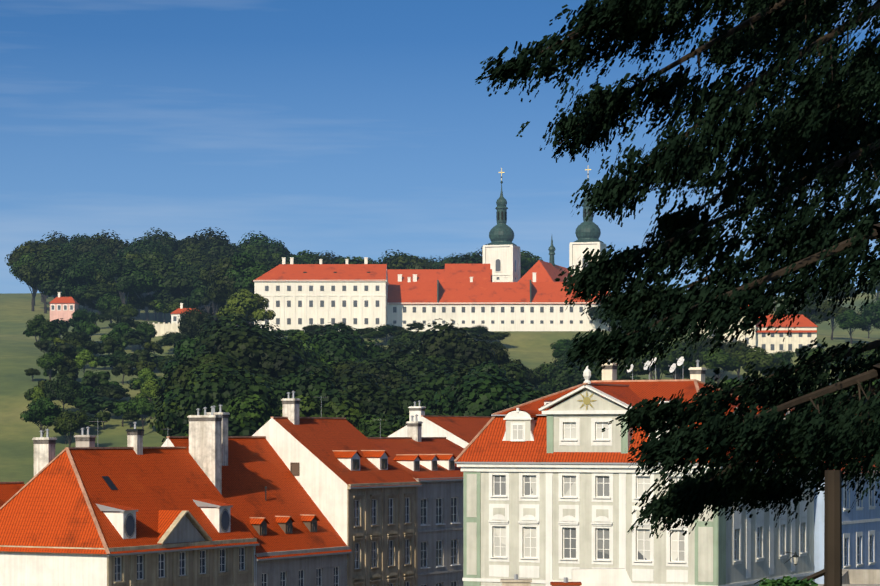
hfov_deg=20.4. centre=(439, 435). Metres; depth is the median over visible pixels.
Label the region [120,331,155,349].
tree
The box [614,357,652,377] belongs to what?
tree
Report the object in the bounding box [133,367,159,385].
tree
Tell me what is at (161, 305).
tree
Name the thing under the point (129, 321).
tree
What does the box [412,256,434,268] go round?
tree
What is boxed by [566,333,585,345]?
tree
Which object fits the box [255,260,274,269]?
tree
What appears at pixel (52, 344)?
tree
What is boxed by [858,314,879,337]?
tree
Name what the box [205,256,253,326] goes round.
tree
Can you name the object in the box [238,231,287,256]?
tree
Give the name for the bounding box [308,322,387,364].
tree
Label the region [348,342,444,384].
tree
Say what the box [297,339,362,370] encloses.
tree
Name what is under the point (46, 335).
tree
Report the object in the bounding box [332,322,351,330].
tree
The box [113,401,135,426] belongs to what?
tree
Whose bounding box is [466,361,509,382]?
tree
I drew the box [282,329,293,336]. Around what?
tree
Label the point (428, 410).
tree
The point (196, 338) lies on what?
tree
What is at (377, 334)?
tree
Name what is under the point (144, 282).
tree
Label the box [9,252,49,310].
tree
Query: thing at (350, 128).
sky
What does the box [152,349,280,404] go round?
tree
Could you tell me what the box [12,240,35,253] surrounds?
tree
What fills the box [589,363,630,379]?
tree
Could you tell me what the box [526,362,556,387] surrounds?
tree
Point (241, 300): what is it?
tree
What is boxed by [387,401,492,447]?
house
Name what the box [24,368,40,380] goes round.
tree
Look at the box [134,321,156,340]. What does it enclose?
tree
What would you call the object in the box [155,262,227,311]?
tree
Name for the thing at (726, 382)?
tree
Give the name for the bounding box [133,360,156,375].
tree
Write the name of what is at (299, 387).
tree
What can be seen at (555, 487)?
green palace
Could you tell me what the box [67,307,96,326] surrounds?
tree
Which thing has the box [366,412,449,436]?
tree
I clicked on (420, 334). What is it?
tree
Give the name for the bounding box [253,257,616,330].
monastery building
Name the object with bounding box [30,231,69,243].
tree
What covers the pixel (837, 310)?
tree
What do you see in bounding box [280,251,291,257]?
tree
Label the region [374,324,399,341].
tree
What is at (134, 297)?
tree
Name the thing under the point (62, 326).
tree
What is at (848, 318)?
tree
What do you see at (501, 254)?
monastery tower
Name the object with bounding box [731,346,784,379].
tree
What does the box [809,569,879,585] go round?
stone stair wall
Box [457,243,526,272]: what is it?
tree
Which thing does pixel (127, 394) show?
tree
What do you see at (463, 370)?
tree
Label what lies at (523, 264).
tree
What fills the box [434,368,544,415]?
tree
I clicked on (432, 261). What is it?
tree
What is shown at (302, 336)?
tree
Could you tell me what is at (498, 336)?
tree
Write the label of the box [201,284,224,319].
tree
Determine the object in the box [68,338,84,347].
tree
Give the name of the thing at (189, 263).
tree
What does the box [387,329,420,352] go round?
tree
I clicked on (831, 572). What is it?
trunk
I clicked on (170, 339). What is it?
tree
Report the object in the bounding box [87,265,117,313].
tree
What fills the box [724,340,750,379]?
tree
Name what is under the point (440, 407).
tree
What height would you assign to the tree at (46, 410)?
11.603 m
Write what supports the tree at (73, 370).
on the terrain
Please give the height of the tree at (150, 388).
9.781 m
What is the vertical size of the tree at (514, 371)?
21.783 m
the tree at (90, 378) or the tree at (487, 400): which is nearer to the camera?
the tree at (487, 400)
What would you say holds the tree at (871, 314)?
on the terrain
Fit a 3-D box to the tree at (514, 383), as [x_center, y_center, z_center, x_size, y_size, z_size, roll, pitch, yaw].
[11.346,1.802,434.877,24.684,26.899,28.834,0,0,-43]
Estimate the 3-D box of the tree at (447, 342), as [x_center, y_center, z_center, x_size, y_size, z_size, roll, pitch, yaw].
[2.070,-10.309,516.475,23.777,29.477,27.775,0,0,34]
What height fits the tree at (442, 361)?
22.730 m
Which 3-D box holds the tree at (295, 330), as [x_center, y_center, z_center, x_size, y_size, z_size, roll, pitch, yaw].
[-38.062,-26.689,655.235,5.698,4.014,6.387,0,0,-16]
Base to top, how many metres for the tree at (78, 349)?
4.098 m
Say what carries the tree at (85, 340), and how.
on the terrain
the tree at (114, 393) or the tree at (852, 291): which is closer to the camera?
the tree at (114, 393)
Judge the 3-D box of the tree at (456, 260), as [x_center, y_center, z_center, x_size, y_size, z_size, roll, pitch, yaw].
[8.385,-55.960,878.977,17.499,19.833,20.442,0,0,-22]
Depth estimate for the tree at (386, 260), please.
822.03 m
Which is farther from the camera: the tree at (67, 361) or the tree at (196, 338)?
the tree at (196, 338)
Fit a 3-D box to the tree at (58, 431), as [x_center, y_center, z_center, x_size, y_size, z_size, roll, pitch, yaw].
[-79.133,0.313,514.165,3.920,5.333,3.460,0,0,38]
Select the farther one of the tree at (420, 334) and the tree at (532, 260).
the tree at (532, 260)
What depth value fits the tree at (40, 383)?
556.54 m
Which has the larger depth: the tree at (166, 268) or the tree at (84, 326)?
the tree at (166, 268)
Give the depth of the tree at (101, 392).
554.20 m
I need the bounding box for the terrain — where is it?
[0,292,879,483]
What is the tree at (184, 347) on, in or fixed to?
on the terrain
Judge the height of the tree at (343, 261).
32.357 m
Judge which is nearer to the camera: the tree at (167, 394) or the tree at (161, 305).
the tree at (167, 394)
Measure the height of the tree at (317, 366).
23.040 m
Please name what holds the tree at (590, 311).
on the terrain
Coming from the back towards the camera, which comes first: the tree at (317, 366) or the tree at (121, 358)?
the tree at (121, 358)
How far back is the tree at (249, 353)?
483.38 m
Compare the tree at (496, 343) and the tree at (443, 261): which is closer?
the tree at (496, 343)
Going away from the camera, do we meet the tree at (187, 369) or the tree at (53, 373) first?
the tree at (187, 369)
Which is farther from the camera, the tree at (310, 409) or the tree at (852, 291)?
the tree at (852, 291)
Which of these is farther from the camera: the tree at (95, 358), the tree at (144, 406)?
the tree at (95, 358)
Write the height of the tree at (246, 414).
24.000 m
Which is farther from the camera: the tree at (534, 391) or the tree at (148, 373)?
the tree at (148, 373)
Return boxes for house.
[0,421,258,585]
[50,292,79,320]
[161,404,351,585]
[252,391,421,585]
[367,414,463,585]
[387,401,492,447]
[788,408,879,583]
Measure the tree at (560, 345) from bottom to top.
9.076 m
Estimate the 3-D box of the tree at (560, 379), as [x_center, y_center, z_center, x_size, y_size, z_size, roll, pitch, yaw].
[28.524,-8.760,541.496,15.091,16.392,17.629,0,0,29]
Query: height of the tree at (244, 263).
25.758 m
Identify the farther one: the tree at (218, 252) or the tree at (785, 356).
the tree at (218, 252)
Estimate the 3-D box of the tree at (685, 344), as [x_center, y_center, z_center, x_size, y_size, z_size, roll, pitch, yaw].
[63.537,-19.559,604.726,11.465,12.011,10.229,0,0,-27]
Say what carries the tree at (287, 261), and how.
on the terrain
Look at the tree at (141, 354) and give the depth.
600.66 m
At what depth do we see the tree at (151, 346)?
625.18 m
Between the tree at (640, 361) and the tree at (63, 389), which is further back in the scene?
the tree at (640, 361)
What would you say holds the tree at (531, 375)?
on the terrain
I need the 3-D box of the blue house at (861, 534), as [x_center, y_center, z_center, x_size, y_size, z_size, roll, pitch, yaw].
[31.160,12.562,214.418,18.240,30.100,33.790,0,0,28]
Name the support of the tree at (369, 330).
on the terrain
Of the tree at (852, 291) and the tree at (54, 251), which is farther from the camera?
the tree at (54, 251)
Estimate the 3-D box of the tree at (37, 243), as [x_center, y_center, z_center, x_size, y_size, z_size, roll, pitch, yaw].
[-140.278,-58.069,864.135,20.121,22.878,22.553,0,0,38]
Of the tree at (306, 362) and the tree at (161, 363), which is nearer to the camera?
the tree at (306, 362)
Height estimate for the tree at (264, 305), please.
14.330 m
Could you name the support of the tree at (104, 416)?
on the terrain
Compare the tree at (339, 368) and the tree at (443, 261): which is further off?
the tree at (443, 261)
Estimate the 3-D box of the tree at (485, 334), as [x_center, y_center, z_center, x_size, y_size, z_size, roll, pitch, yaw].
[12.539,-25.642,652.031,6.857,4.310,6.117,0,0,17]
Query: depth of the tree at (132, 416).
528.32 m
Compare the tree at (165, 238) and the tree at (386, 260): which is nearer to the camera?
the tree at (386, 260)
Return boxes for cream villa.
[692,284,817,353]
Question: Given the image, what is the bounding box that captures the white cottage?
[148,303,191,335]
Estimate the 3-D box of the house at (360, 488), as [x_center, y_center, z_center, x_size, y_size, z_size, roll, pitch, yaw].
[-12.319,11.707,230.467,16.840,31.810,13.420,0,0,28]
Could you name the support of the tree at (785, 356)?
on the terrain
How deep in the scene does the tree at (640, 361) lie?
568.14 m
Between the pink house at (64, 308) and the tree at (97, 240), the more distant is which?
the tree at (97, 240)
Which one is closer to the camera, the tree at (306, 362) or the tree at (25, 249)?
the tree at (306, 362)
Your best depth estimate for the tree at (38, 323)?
644.45 m
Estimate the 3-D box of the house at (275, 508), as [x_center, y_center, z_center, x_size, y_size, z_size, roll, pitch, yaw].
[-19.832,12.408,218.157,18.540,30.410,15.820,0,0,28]
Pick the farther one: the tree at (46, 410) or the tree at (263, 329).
the tree at (263, 329)
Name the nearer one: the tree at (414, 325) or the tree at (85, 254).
the tree at (414, 325)
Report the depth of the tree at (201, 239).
871.87 m
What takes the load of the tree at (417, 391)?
on the terrain
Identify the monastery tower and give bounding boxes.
[483,168,520,281]
[569,169,606,275]
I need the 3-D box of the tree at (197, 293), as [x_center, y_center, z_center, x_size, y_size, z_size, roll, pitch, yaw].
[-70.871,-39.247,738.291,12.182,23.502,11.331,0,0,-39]
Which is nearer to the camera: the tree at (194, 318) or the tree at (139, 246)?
the tree at (194, 318)
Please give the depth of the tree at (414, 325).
665.02 m
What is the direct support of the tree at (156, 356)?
on the terrain
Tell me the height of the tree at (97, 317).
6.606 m
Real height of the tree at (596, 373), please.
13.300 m
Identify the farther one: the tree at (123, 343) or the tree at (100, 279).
the tree at (100, 279)
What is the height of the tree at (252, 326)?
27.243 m
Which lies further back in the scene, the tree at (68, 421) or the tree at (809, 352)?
the tree at (809, 352)
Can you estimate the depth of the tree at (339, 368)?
487.57 m
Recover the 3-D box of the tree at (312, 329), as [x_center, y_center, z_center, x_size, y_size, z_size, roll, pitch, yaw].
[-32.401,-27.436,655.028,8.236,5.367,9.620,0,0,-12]
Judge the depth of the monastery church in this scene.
731.63 m
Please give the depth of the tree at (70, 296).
780.23 m
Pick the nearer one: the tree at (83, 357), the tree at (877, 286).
the tree at (83, 357)
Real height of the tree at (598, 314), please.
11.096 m
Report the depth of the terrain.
612.43 m
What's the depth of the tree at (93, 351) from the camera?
630.26 m
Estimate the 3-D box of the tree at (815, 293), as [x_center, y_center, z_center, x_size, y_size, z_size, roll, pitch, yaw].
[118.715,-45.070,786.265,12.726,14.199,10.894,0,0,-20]
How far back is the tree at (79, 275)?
777.65 m
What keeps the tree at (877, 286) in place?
on the terrain
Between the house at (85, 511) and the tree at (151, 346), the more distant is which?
the tree at (151, 346)
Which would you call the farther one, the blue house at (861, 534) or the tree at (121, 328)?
the tree at (121, 328)
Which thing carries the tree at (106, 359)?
on the terrain
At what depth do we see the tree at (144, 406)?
520.14 m
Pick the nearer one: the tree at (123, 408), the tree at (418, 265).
the tree at (123, 408)
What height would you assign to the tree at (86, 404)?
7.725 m
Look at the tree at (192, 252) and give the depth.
840.02 m
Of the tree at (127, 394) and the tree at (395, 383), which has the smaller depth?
the tree at (395, 383)
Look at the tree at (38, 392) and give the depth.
541.29 m
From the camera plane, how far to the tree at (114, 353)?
616.29 m
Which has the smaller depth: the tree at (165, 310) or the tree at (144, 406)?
the tree at (144, 406)
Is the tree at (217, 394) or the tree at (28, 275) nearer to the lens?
the tree at (217, 394)
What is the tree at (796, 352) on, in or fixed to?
on the terrain
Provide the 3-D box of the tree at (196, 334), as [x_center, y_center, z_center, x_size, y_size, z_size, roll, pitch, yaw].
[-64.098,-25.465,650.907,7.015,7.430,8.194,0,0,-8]
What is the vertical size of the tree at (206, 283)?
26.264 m
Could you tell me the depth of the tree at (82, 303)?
782.13 m
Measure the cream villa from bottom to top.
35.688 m
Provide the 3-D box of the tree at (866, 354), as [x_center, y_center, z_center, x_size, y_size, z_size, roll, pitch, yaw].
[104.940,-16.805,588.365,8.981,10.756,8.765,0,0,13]
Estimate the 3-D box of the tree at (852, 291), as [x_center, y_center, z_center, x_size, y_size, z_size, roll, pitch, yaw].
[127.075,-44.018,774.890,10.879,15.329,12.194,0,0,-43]
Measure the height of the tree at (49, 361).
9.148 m
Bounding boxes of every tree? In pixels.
[5,243,58,305]
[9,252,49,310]
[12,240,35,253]
[13,240,62,297]
[15,253,63,313]
[20,396,64,434]
[23,329,37,341]
[23,389,32,400]
[24,248,75,298]
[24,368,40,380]
[26,314,55,348]
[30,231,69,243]
[31,386,46,400]
[34,340,53,353]
[35,247,97,296]
[36,352,64,379]
[38,379,52,389]
[39,330,59,341]
[42,373,84,409]
[43,369,56,376]
[46,342,79,359]
[47,342,54,352]
[49,318,71,337]
[51,337,64,347]
[51,410,87,446]
[53,256,116,312]
[53,427,73,443]
[54,356,75,370]
[56,364,79,380]
[60,233,91,244]
[61,286,84,308]
[62,331,76,338]
[62,331,99,348]
[63,237,84,248]
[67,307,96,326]
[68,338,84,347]
[71,320,95,334]
[71,396,121,414]
[72,229,130,253]
[72,347,85,351]
[74,349,97,372]
[76,384,93,399]
[77,300,96,311]
[78,246,120,310]
[78,251,105,310]
[79,283,119,317]
[79,416,92,434]
[81,370,109,386]
[86,287,120,309]
[86,347,98,354]
[86,414,101,425]
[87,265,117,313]
[88,354,98,369]
[89,323,99,336]
[94,293,121,327]
[94,312,103,325]
[94,384,120,399]
[94,411,110,429]
[95,337,123,354]
[97,355,114,369]
[99,308,119,322]
[100,257,135,303]
[100,332,127,347]
[100,355,120,369]
[102,386,125,399]
[107,381,123,388]
[108,322,130,328]
[108,322,135,348]
[108,351,126,355]
[111,362,134,383]
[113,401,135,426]
[114,315,140,327]
[115,247,133,258]
[115,353,138,366]
[116,289,140,301]
[117,295,134,317]
[117,303,138,316]
[118,259,168,320]
[118,387,130,399]
[120,251,149,317]
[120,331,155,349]
[122,411,140,427]
[127,349,154,363]
[127,375,165,389]
[127,396,154,435]
[129,227,187,256]
[129,235,173,294]
[131,295,157,312]
[133,251,190,321]
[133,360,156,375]
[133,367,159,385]
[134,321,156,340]
[135,379,161,418]
[142,341,163,353]
[147,371,271,436]
[150,353,163,362]
[151,292,168,323]
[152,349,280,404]
[153,297,176,314]
[154,389,180,434]
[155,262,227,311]
[155,351,250,415]
[158,332,192,348]
[158,355,176,372]
[159,361,286,444]
[163,310,280,377]
[165,301,185,312]
[165,337,211,373]
[170,253,209,268]
[174,244,214,265]
[177,305,213,335]
[180,226,229,250]
[182,394,279,435]
[186,273,212,313]
[188,329,204,336]
[192,336,200,342]
[193,321,305,381]
[195,238,241,259]
[198,257,230,304]
[200,305,219,319]
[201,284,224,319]
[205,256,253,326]
[216,288,267,322]
[223,252,270,323]
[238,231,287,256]
[239,243,271,262]
[244,293,275,324]
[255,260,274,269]
[255,320,284,341]
[259,364,360,423]
[264,334,321,362]
[268,252,296,263]
[272,255,306,264]
[277,395,368,432]
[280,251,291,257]
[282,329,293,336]
[283,331,313,343]
[288,329,306,334]
[290,358,317,379]
[292,250,322,263]
[294,362,338,390]
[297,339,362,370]
[303,324,331,335]
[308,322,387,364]
[311,250,344,263]
[319,358,424,396]
[325,368,404,427]
[330,360,373,378]
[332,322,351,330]
[333,256,374,263]
[335,326,360,343]
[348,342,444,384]
[354,256,375,263]
[356,413,405,436]
[360,327,375,338]
[362,330,386,344]
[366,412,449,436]
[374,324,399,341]
[375,249,421,268]
[376,342,407,357]
[381,365,478,414]
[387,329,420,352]
[389,256,425,268]
[393,329,415,336]
[404,261,431,268]
[406,322,424,329]
[409,318,497,369]
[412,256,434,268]
[417,330,437,340]
[419,354,467,378]
[424,256,444,268]
[424,370,543,409]
[425,393,462,414]
[431,256,456,267]
[432,390,476,415]
[434,363,481,384]
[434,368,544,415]
[436,253,467,268]
[440,252,482,268]
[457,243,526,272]
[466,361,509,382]
[467,325,496,340]
[475,0,879,538]
[478,332,492,341]
[487,332,510,344]
[490,344,523,380]
[491,341,502,345]
[500,362,537,390]
[521,250,542,271]
[521,258,527,277]
[521,365,535,382]
[525,389,546,395]
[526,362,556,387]
[535,360,598,394]
[550,339,574,357]
[552,347,596,370]
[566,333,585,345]
[585,293,610,330]
[585,368,601,379]
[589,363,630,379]
[592,299,617,327]
[607,315,625,325]
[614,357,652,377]
[618,374,646,379]
[633,342,682,379]
[659,346,701,379]
[680,333,709,354]
[692,336,732,381]
[698,347,741,383]
[705,378,743,395]
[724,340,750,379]
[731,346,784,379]
[772,350,794,368]
[787,308,810,319]
[794,297,830,324]
[795,345,807,357]
[796,278,828,300]
[806,347,845,383]
[817,299,856,339]
[827,282,857,306]
[828,343,851,379]
[832,386,875,411]
[835,309,867,343]
[857,295,879,324]
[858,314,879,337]
[859,272,879,301]
[861,348,879,361]
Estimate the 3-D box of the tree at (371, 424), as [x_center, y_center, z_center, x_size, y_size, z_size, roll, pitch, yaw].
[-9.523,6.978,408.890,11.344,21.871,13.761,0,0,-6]
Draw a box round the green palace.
[454,357,814,585]
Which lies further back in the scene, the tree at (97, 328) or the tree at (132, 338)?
the tree at (97, 328)
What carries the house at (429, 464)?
on the terrain
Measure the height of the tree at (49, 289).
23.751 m
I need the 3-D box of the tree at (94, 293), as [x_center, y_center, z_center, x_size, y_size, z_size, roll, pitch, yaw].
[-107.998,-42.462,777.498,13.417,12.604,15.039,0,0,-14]
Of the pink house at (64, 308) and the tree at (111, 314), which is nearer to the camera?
the tree at (111, 314)
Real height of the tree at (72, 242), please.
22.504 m
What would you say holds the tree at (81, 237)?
on the terrain
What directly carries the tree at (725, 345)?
on the terrain
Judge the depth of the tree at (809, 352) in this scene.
576.62 m
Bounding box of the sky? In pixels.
[0,0,879,295]
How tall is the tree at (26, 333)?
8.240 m
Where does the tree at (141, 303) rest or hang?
on the terrain
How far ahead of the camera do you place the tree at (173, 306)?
751.50 m
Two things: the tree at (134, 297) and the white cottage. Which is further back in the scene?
the tree at (134, 297)
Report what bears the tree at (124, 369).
on the terrain
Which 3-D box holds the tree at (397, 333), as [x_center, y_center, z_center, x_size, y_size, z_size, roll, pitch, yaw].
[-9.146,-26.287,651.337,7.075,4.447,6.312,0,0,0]
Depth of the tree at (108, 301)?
738.09 m
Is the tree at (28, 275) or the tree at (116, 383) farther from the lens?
the tree at (28, 275)
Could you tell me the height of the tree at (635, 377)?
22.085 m
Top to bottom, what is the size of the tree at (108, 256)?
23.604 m
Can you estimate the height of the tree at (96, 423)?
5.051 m
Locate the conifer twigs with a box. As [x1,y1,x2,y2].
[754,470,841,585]
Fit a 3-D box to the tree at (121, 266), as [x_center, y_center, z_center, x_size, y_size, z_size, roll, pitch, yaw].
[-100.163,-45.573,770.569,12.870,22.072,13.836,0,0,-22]
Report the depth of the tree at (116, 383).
558.28 m
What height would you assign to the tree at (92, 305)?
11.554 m
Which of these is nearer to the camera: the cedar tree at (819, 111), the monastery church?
the cedar tree at (819, 111)
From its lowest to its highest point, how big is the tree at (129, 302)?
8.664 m
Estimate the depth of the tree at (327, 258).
823.01 m
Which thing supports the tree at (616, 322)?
on the terrain
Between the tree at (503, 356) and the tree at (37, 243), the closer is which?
the tree at (503, 356)
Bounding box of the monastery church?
[518,237,571,281]
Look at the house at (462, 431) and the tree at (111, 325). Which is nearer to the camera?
the house at (462, 431)
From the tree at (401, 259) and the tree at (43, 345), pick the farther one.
the tree at (401, 259)
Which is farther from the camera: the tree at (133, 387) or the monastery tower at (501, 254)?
the monastery tower at (501, 254)
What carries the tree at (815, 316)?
on the terrain
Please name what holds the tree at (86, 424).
on the terrain
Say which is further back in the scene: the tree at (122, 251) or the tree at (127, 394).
the tree at (122, 251)
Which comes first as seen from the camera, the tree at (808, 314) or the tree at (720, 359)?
the tree at (720, 359)
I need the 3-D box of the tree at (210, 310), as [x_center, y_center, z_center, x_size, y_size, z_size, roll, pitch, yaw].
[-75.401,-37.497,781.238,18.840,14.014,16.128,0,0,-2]
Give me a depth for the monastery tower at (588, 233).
765.82 m
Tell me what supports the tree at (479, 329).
on the terrain
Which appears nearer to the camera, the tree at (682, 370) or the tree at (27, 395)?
the tree at (27, 395)
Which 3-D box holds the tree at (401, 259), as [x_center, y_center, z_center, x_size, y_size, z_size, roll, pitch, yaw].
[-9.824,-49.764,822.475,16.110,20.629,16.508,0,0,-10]
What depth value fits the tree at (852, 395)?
445.84 m
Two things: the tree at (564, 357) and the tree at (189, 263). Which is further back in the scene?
the tree at (189, 263)
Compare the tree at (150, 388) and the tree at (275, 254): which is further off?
the tree at (275, 254)
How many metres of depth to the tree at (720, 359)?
570.10 m
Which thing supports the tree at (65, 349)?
on the terrain
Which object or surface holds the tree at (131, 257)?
on the terrain
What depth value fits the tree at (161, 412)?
438.79 m
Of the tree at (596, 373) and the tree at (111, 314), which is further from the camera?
the tree at (111, 314)
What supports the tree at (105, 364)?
on the terrain
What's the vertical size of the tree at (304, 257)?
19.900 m
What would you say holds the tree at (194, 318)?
on the terrain
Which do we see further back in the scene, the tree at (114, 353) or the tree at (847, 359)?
the tree at (114, 353)
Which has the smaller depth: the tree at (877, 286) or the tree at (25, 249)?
the tree at (877, 286)
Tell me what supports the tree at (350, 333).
on the terrain
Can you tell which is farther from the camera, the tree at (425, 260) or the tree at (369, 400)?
the tree at (425, 260)
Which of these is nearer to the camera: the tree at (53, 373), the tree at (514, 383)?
the tree at (514, 383)
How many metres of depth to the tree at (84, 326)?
673.38 m
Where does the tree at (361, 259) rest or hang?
on the terrain
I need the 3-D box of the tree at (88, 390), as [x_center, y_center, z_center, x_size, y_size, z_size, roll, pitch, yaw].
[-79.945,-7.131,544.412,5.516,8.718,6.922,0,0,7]
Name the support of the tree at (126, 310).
on the terrain
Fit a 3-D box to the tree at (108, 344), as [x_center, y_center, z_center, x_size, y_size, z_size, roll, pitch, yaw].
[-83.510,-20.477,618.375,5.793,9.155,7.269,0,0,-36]
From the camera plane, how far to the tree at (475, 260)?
801.83 m
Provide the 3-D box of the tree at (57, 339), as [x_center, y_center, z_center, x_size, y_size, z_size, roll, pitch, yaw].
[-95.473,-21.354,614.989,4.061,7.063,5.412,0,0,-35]
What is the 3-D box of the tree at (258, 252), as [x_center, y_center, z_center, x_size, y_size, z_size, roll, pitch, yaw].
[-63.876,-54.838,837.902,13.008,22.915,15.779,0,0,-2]
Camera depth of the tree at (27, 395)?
549.90 m
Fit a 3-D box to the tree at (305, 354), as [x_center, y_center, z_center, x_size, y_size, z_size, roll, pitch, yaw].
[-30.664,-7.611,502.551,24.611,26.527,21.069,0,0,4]
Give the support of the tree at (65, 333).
on the terrain

